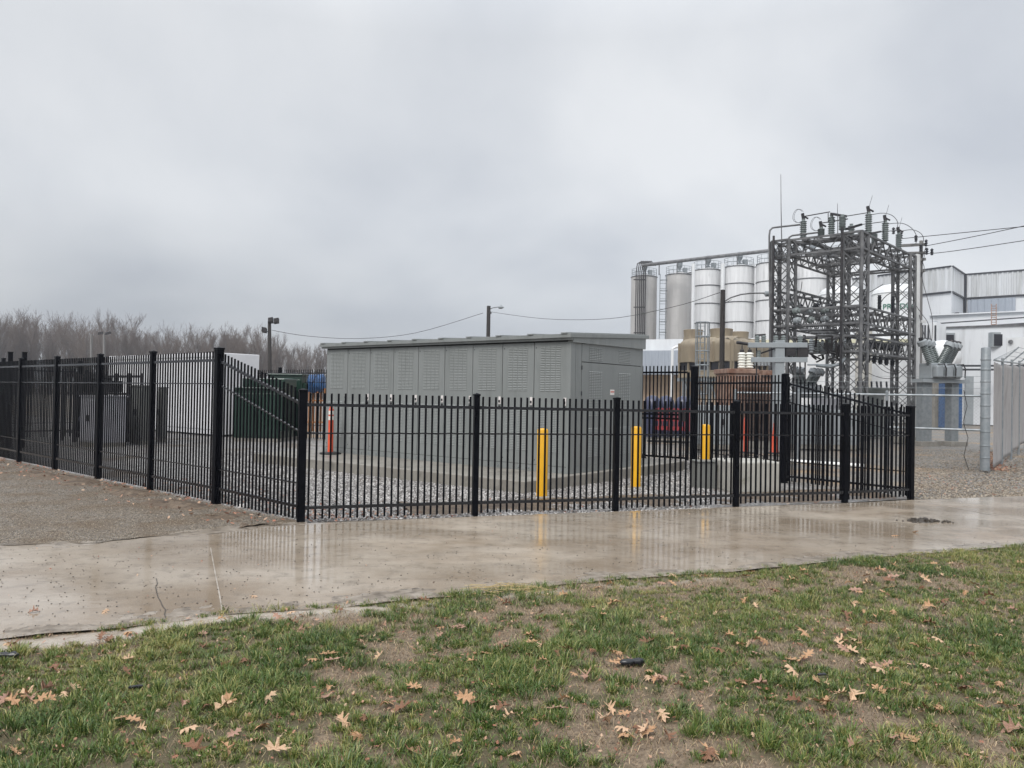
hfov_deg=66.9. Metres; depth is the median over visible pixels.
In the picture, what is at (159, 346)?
bare tree
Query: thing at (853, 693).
fallen leaf
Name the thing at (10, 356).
gate post
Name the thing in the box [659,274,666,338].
caged ladder
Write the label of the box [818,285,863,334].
domed tank
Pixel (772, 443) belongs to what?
delineator
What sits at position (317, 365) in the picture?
bare tree
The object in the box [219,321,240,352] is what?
bare tree
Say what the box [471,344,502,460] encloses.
door
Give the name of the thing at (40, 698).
fallen leaf
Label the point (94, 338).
bare tree
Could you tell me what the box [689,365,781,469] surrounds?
picket fence
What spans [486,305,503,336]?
utility pole
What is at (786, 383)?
picket fence
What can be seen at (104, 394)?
equipment skid
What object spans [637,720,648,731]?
fallen leaf
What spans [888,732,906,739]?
fallen leaf
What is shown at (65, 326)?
bare tree
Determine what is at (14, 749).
fallen leaf
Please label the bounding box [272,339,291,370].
bare tree
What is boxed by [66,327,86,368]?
bare tree
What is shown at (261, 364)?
bare tree
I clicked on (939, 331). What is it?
factory building
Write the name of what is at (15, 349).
bare tree
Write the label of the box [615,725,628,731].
fallen leaf
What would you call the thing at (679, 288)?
silo
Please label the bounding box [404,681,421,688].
fallen leaf
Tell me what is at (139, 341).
bare tree
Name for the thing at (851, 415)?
door
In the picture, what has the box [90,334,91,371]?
floodlight pole
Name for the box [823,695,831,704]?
fallen leaf
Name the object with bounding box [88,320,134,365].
bare tree
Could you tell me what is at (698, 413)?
door
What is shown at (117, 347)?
bare tree
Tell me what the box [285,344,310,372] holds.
bare tree
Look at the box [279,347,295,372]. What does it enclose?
bare tree
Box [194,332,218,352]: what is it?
bare tree
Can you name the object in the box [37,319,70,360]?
bare tree
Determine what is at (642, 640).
fallen leaf
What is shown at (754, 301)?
silo
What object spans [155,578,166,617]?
pavement crack
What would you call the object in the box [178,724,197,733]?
fallen leaf
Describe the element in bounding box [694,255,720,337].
silo
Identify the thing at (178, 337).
bare tree
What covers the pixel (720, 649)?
fallen leaf
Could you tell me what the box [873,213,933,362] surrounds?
utility pole
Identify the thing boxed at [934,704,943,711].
fallen leaf
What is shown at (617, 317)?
overhead wire
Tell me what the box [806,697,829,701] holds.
fallen leaf
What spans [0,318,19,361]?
bare tree
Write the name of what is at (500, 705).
fallen leaf
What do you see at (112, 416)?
electrical cabinet
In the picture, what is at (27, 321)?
bare tree
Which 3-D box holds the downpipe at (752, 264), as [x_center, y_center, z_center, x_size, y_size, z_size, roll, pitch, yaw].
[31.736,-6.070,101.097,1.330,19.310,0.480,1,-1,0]
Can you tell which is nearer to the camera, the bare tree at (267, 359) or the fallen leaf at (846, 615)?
the fallen leaf at (846, 615)
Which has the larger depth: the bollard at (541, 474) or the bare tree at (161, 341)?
the bare tree at (161, 341)
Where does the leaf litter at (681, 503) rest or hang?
on the soil at (465, 507)
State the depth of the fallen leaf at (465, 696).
4.17 m
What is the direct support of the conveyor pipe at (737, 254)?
on the silo at (739, 278)
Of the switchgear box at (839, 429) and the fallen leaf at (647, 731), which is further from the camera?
the switchgear box at (839, 429)
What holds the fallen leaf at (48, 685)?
on the lawn ground at (83, 636)
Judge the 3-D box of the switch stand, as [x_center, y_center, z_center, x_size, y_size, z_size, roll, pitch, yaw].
[8.362,0.272,24.985,2.276,3.806,0.330,1,-1,0]
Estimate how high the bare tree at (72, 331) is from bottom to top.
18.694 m
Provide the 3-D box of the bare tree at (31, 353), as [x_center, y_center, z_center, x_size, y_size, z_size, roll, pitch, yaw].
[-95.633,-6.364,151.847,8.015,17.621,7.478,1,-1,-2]
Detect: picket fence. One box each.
[0,347,224,503]
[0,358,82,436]
[87,367,326,438]
[217,353,298,517]
[296,388,915,521]
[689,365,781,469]
[781,373,906,495]
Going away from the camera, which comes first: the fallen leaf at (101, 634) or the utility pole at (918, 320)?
the fallen leaf at (101, 634)
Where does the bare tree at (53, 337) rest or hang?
on the ground at (940, 434)
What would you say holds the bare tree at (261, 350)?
on the ground at (940, 434)
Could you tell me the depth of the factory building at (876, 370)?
61.03 m
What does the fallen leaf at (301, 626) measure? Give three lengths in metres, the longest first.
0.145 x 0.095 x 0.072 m
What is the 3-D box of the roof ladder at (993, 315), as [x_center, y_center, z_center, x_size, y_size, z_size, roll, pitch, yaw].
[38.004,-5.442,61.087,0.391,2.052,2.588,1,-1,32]
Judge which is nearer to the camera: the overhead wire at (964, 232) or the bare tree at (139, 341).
the overhead wire at (964, 232)
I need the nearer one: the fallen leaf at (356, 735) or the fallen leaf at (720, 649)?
the fallen leaf at (356, 735)
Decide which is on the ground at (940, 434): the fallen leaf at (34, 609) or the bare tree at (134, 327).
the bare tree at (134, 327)
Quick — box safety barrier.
[647,407,689,443]
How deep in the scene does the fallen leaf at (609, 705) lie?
4.11 m
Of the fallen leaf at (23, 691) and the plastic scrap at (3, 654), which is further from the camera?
the plastic scrap at (3, 654)
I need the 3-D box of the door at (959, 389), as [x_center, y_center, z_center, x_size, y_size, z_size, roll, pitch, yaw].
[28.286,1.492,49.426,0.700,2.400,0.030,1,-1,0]
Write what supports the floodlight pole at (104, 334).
on the ground at (940, 434)
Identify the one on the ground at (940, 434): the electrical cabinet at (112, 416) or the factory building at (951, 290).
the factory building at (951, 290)
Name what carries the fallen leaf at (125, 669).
on the lawn ground at (83, 636)
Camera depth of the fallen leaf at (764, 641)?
5.27 m
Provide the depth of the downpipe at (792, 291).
95.01 m
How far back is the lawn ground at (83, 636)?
4.42 m
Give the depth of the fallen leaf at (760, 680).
4.50 m
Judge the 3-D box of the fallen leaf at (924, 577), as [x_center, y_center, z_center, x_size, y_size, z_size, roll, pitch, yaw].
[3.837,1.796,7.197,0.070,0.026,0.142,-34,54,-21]
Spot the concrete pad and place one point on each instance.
(388, 467)
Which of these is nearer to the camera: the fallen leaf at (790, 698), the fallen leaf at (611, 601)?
the fallen leaf at (790, 698)
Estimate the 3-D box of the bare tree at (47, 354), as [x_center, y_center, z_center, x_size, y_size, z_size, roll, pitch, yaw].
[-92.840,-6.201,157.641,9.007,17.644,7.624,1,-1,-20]
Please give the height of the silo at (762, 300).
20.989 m
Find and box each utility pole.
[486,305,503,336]
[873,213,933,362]
[911,254,919,436]
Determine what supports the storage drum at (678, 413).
on the ground at (940, 434)
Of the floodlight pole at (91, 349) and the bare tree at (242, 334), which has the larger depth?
the bare tree at (242, 334)
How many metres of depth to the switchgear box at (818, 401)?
29.69 m
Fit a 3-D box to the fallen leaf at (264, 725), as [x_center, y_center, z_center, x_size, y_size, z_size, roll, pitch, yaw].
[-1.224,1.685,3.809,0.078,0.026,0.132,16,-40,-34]
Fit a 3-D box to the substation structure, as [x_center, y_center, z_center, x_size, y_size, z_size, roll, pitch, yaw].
[13.060,-2.817,30.404,3.942,10.302,7.850,0,-1,43]
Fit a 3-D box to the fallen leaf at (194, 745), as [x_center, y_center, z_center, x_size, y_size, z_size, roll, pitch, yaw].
[-1.441,1.667,3.551,0.153,0.075,0.093,28,17,4]
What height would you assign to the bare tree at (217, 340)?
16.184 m
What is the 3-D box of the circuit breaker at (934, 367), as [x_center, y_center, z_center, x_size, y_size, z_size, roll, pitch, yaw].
[17.201,0.312,30.943,2.564,4.309,1.079,1,-1,-16]
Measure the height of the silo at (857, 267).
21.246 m
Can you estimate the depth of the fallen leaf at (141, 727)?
3.74 m
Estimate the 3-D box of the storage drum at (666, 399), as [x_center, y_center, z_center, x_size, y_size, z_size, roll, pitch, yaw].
[6.630,1.377,33.386,0.800,1.760,0.800,1,-1,0]
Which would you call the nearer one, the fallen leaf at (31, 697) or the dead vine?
the fallen leaf at (31, 697)
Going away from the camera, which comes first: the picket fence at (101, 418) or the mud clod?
the mud clod
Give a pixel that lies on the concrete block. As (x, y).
(748, 474)
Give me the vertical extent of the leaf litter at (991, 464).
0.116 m
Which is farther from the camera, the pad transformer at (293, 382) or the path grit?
the pad transformer at (293, 382)
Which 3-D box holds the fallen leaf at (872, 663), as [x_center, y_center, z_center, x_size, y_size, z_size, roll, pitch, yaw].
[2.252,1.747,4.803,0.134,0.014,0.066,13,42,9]
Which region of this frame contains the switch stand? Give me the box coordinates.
[736,334,808,439]
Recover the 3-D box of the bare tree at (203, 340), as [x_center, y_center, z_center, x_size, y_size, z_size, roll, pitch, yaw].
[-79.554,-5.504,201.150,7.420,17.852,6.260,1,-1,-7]
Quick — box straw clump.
[460,582,555,595]
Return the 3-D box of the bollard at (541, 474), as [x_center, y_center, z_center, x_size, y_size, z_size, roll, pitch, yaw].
[0.507,1.336,12.983,0.400,1.190,0.400,1,-1,0]
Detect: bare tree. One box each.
[0,312,13,359]
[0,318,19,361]
[0,324,28,360]
[1,311,23,357]
[1,311,30,384]
[9,310,44,371]
[13,304,48,354]
[23,313,55,361]
[33,311,78,389]
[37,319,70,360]
[41,320,62,357]
[44,310,92,351]
[44,312,92,394]
[65,317,107,369]
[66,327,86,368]
[67,317,102,371]
[78,320,104,368]
[86,315,117,369]
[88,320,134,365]
[94,308,120,366]
[98,323,137,355]
[113,327,154,355]
[114,317,146,355]
[115,313,146,352]
[129,328,154,354]
[139,327,160,354]
[140,329,165,354]
[149,329,171,353]
[152,338,176,354]
[154,330,183,353]
[158,319,199,352]
[175,322,217,353]
[181,327,215,352]
[193,333,218,350]
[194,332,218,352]
[205,326,237,352]
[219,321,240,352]
[219,331,242,353]
[224,326,264,353]
[225,324,250,353]
[232,323,257,352]
[241,325,281,377]
[250,333,267,377]
[260,346,280,372]
[267,332,286,372]
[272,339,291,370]
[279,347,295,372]
[284,351,303,372]
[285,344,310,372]
[288,342,314,374]
[304,345,316,376]
[308,352,324,374]
[310,346,326,397]
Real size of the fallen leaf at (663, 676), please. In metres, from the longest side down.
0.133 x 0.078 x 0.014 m
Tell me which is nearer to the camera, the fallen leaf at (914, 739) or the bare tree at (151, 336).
the fallen leaf at (914, 739)
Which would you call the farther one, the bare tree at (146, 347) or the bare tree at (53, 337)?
the bare tree at (53, 337)
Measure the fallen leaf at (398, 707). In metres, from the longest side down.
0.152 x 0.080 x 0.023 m
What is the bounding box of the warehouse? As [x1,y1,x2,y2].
[643,338,754,404]
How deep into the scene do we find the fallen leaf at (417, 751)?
3.58 m
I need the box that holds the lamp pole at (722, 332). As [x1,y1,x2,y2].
[719,289,776,368]
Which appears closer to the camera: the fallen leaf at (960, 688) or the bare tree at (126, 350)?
the fallen leaf at (960, 688)
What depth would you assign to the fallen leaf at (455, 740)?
3.68 m
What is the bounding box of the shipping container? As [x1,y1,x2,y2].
[109,353,258,435]
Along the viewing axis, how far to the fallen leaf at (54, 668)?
4.55 m
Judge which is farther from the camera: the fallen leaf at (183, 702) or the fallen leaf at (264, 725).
the fallen leaf at (183, 702)
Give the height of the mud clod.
0.070 m
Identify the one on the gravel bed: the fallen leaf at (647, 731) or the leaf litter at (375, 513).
the leaf litter at (375, 513)
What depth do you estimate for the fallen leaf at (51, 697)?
4.10 m
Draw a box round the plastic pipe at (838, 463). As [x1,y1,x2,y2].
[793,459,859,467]
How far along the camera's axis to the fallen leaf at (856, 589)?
6.80 m
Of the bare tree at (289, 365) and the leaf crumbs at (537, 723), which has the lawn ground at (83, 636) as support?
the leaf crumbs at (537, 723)
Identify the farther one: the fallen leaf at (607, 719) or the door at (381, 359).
the door at (381, 359)
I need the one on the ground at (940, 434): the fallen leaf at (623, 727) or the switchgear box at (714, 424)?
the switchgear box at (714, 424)
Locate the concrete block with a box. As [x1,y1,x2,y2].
[712,454,778,491]
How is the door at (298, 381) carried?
in the pad transformer at (301, 383)
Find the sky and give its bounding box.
[0,0,1023,387]
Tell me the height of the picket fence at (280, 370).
2.602 m
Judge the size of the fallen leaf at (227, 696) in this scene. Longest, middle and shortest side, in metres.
0.147 x 0.084 x 0.012 m
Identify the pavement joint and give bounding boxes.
[210,548,221,609]
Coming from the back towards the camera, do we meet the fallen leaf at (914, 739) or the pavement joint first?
the pavement joint
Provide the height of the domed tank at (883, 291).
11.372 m
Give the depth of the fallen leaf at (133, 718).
3.84 m
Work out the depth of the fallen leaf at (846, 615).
5.93 m
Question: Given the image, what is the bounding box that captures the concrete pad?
[254,449,684,493]
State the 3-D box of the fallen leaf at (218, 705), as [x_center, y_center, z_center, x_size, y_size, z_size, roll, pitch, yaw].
[-1.502,1.666,4.025,0.117,0.080,0.092,1,-1,6]
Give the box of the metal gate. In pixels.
[641,366,689,460]
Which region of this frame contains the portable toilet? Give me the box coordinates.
[938,383,961,427]
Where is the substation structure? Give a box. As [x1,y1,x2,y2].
[768,195,916,447]
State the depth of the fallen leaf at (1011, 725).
3.94 m
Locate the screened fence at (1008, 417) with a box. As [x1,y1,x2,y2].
[993,347,1023,467]
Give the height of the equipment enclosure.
2.868 m
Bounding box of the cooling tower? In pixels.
[677,328,768,404]
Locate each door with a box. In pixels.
[235,393,256,436]
[256,394,277,436]
[296,380,299,434]
[325,349,347,447]
[346,349,370,449]
[369,348,393,451]
[393,347,418,453]
[417,346,444,455]
[445,345,472,458]
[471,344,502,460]
[502,343,534,463]
[533,342,567,466]
[698,413,725,439]
[801,411,821,439]
[838,415,852,440]
[959,389,960,425]
[964,377,973,424]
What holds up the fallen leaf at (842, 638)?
on the lawn ground at (83, 636)
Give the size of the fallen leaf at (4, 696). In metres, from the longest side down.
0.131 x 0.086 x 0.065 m
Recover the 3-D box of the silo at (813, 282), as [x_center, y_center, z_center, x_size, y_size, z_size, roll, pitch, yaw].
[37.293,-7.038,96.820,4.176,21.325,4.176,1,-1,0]
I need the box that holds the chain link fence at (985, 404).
[734,347,990,470]
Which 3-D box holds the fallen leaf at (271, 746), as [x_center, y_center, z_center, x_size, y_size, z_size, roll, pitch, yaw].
[-1.086,1.661,3.554,0.154,0.028,0.095,18,10,-22]
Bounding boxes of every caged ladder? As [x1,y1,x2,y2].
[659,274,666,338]
[695,321,709,404]
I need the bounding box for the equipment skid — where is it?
[61,372,141,441]
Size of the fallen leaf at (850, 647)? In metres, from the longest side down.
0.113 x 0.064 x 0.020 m
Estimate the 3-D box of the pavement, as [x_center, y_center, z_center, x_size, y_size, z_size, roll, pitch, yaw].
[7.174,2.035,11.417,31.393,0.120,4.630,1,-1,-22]
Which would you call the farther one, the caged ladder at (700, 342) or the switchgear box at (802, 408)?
the caged ladder at (700, 342)
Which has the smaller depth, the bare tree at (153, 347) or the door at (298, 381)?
the door at (298, 381)
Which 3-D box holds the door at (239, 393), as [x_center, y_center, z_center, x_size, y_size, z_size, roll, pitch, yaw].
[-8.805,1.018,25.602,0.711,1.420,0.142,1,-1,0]
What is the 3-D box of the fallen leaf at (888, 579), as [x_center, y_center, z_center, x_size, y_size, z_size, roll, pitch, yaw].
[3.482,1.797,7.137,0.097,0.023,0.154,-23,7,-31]
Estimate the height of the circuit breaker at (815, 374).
3.143 m
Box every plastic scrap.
[0,651,18,657]
[128,684,142,688]
[619,657,644,665]
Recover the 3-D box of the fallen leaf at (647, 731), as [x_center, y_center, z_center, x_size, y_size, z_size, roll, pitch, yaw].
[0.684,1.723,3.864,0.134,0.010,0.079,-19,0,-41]
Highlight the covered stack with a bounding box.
[307,374,326,431]
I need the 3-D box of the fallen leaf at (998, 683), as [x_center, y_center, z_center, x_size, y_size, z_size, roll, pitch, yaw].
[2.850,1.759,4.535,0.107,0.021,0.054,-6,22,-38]
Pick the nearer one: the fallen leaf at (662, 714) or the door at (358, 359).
the fallen leaf at (662, 714)
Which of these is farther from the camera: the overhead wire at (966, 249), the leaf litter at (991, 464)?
the overhead wire at (966, 249)
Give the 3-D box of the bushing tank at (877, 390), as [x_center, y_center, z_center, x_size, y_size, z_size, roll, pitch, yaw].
[16.704,1.164,35.992,1.600,2.601,1.600,1,-1,0]
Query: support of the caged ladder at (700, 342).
on the ground at (940, 434)
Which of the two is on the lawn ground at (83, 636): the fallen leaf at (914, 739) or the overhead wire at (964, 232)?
the fallen leaf at (914, 739)
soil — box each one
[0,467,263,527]
[399,489,906,518]
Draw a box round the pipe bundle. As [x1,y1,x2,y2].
[634,261,652,333]
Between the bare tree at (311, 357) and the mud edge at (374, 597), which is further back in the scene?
the bare tree at (311, 357)
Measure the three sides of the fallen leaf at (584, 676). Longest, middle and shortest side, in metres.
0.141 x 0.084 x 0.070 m
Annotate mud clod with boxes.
[896,517,953,522]
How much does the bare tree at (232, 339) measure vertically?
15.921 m
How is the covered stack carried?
on the ground at (940, 434)
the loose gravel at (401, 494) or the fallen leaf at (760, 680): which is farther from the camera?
the loose gravel at (401, 494)
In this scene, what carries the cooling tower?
on the ground at (940, 434)
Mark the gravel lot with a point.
(19, 485)
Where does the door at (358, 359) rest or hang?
in the equipment enclosure
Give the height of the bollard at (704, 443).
1.190 m
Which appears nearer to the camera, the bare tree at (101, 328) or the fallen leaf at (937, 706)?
the fallen leaf at (937, 706)
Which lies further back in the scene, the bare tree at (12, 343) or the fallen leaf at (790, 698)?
the bare tree at (12, 343)
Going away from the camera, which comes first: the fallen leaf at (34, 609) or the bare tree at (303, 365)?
the fallen leaf at (34, 609)
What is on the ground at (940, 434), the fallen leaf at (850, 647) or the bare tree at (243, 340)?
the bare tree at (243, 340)
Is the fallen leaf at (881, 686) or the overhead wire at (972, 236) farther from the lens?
the overhead wire at (972, 236)
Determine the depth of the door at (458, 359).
16.48 m
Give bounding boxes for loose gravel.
[210,451,710,521]
[914,449,1023,499]
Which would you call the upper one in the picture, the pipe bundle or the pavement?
the pipe bundle
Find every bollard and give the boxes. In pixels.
[533,428,552,497]
[625,426,644,488]
[702,424,709,459]
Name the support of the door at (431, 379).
in the equipment enclosure
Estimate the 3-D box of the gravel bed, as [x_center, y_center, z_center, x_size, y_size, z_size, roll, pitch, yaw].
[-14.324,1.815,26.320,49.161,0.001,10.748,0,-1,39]
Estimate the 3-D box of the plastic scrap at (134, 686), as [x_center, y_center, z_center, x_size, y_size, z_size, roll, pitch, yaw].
[-2.078,1.671,4.277,0.080,0.023,0.035,1,-1,0]
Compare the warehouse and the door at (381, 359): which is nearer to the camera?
the door at (381, 359)
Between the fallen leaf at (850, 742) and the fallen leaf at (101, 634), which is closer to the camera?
the fallen leaf at (850, 742)
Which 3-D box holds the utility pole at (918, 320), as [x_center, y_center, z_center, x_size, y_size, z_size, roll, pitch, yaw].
[17.748,-1.632,34.029,0.340,8.176,0.335,1,-1,0]
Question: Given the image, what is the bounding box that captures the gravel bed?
[0,417,906,522]
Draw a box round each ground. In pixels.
[0,546,1023,767]
[14,388,1023,522]
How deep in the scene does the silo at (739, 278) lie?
100.28 m
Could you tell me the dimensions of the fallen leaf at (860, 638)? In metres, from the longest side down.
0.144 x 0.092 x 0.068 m
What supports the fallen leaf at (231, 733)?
on the lawn ground at (83, 636)
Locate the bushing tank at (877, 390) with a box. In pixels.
[853,381,889,437]
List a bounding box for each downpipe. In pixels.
[691,263,694,328]
[720,263,724,292]
[751,263,754,337]
[791,265,793,336]
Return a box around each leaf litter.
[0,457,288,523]
[103,476,482,521]
[483,490,904,513]
[914,467,1023,494]
[990,452,1015,470]
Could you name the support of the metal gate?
attached to the picket fence at (695, 381)
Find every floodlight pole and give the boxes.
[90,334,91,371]
[98,332,110,356]
[262,317,278,372]
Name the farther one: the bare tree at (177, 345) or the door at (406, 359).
the bare tree at (177, 345)
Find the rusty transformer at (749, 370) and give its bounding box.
[714,345,771,447]
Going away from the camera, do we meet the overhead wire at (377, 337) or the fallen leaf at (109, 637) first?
the fallen leaf at (109, 637)
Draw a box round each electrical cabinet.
[80,395,125,446]
[130,385,148,444]
[157,387,168,441]
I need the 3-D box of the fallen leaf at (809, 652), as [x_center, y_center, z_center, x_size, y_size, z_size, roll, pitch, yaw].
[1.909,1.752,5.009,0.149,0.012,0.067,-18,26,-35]
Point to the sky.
(370, 170)
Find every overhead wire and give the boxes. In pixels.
[272,313,481,338]
[494,292,719,319]
[902,226,1023,238]
[913,240,1023,253]
[928,226,1020,245]
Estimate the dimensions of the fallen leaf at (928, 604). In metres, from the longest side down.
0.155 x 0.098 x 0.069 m
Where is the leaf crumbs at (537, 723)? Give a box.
[0,549,1023,760]
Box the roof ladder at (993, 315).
[991,304,996,324]
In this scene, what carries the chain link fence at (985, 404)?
on the ground at (940, 434)
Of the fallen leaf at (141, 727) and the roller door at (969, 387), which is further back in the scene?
the roller door at (969, 387)
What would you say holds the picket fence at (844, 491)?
on the gravel bed
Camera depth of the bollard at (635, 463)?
14.51 m
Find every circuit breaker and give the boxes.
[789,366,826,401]
[911,337,969,445]
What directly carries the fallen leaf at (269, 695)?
on the lawn ground at (83, 636)
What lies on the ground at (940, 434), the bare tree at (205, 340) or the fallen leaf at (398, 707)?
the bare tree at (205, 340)
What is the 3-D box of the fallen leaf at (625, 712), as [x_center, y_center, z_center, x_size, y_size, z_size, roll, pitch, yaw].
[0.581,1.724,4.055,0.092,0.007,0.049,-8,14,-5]
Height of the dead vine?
2.004 m
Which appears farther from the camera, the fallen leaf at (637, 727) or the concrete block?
the concrete block
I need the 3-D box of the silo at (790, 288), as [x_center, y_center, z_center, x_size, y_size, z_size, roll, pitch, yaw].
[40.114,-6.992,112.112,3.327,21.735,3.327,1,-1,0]
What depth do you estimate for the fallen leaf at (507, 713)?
3.99 m
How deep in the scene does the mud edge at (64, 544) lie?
9.16 m
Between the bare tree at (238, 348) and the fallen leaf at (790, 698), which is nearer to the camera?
the fallen leaf at (790, 698)
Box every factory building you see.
[766,331,911,422]
[851,265,1023,321]
[864,274,876,327]
[922,321,945,340]
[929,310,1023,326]
[946,324,1023,424]
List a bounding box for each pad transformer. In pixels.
[234,378,296,441]
[268,374,308,439]
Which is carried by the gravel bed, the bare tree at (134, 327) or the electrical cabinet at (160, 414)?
the electrical cabinet at (160, 414)
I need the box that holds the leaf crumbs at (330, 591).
[3,512,1021,631]
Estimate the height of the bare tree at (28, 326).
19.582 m
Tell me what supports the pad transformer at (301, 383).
on the gravel bed
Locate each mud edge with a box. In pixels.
[0,521,307,548]
[0,540,1023,638]
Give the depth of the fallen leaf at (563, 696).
4.18 m
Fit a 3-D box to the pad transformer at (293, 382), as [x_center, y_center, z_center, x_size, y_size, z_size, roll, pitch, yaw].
[-8.330,0.880,26.231,1.682,2.150,1.500,1,-1,7]
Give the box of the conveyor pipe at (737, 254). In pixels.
[642,249,767,274]
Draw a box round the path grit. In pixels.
[0,504,1015,625]
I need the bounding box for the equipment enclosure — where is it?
[320,332,648,473]
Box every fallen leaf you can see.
[0,690,11,703]
[3,690,19,705]
[9,745,20,754]
[13,685,37,695]
[25,691,36,699]
[28,605,39,612]
[33,692,47,703]
[37,680,57,693]
[42,690,55,702]
[48,663,60,672]
[95,631,105,639]
[103,634,113,640]
[122,666,131,675]
[125,714,140,720]
[137,721,146,729]
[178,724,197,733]
[181,696,188,706]
[182,734,207,753]
[211,695,234,712]
[221,741,232,755]
[223,687,236,708]
[227,727,240,736]
[255,723,269,728]
[261,737,291,750]
[262,691,276,703]
[272,612,282,618]
[292,621,304,632]
[336,711,350,730]
[349,731,363,741]
[391,699,413,711]
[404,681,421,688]
[405,744,421,753]
[450,735,464,743]
[451,689,475,703]
[495,699,508,710]
[503,708,517,717]
[558,692,568,700]
[578,667,590,681]
[595,709,611,722]
[605,700,615,715]
[607,598,619,606]
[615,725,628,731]
[618,710,630,714]
[632,724,646,733]
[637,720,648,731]
[639,636,654,641]
[639,725,656,735]
[650,674,667,681]
[656,708,669,721]
[663,725,676,740]
[700,747,718,762]
[711,647,725,652]
[750,673,769,685]
[758,637,768,644]
[784,663,797,677]
[785,690,802,702]
[796,626,809,637]
[801,649,813,657]
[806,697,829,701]
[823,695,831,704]
[833,687,846,693]
[834,633,849,642]
[837,644,850,652]
[841,608,851,619]
[845,643,858,652]
[847,734,862,746]
[848,587,864,592]
[849,685,864,702]
[850,632,861,640]
[866,661,881,667]
[870,665,886,673]
[871,683,886,693]
[880,659,892,666]
[882,576,894,580]
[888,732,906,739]
[905,734,920,741]
[920,574,930,581]
[922,617,935,623]
[924,598,935,608]
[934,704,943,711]
[957,685,978,690]
[994,681,1003,687]
[1000,714,1023,732]
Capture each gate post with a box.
[5,352,13,442]
[21,352,27,434]
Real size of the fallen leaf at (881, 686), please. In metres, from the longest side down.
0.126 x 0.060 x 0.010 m
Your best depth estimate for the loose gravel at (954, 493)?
17.25 m
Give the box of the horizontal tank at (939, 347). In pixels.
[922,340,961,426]
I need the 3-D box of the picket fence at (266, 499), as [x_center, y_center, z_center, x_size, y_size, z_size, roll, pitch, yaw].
[-3.535,0.646,10.743,2.190,2.201,0.046,0,-1,41]
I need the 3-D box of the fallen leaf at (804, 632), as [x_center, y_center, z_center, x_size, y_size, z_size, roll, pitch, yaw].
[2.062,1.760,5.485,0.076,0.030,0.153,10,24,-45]
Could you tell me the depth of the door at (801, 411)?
26.65 m
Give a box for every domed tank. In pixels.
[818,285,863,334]
[871,283,912,338]
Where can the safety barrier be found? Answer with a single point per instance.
(662, 428)
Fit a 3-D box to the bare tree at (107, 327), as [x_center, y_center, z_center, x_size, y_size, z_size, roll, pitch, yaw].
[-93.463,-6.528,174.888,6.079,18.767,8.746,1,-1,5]
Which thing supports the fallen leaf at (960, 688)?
on the lawn ground at (83, 636)
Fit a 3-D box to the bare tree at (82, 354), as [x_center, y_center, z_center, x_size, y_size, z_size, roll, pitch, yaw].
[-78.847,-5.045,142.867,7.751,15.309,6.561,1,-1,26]
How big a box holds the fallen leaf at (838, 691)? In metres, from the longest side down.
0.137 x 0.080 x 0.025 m
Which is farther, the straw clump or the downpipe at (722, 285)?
the downpipe at (722, 285)
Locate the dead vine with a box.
[963,390,968,469]
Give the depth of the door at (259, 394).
25.51 m
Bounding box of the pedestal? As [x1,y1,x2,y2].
[689,459,714,488]
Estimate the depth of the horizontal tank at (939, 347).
51.04 m
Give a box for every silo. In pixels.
[630,263,657,338]
[665,262,691,338]
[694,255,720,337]
[724,256,754,337]
[754,265,755,337]
[755,248,786,339]
[789,261,791,335]
[793,245,827,335]
[830,245,865,284]
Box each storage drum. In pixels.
[644,395,661,436]
[659,396,674,436]
[674,396,689,436]
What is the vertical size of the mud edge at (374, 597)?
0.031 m
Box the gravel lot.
[0,458,295,544]
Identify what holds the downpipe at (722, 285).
attached to the silo at (739, 278)
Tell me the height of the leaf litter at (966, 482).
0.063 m
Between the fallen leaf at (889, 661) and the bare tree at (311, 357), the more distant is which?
the bare tree at (311, 357)
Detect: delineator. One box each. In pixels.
[319,409,340,454]
[743,418,753,453]
[768,424,778,453]
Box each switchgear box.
[689,405,729,448]
[791,405,826,448]
[811,398,838,415]
[829,410,856,449]
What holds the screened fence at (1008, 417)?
on the ground at (940, 434)
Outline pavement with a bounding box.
[0,496,1023,635]

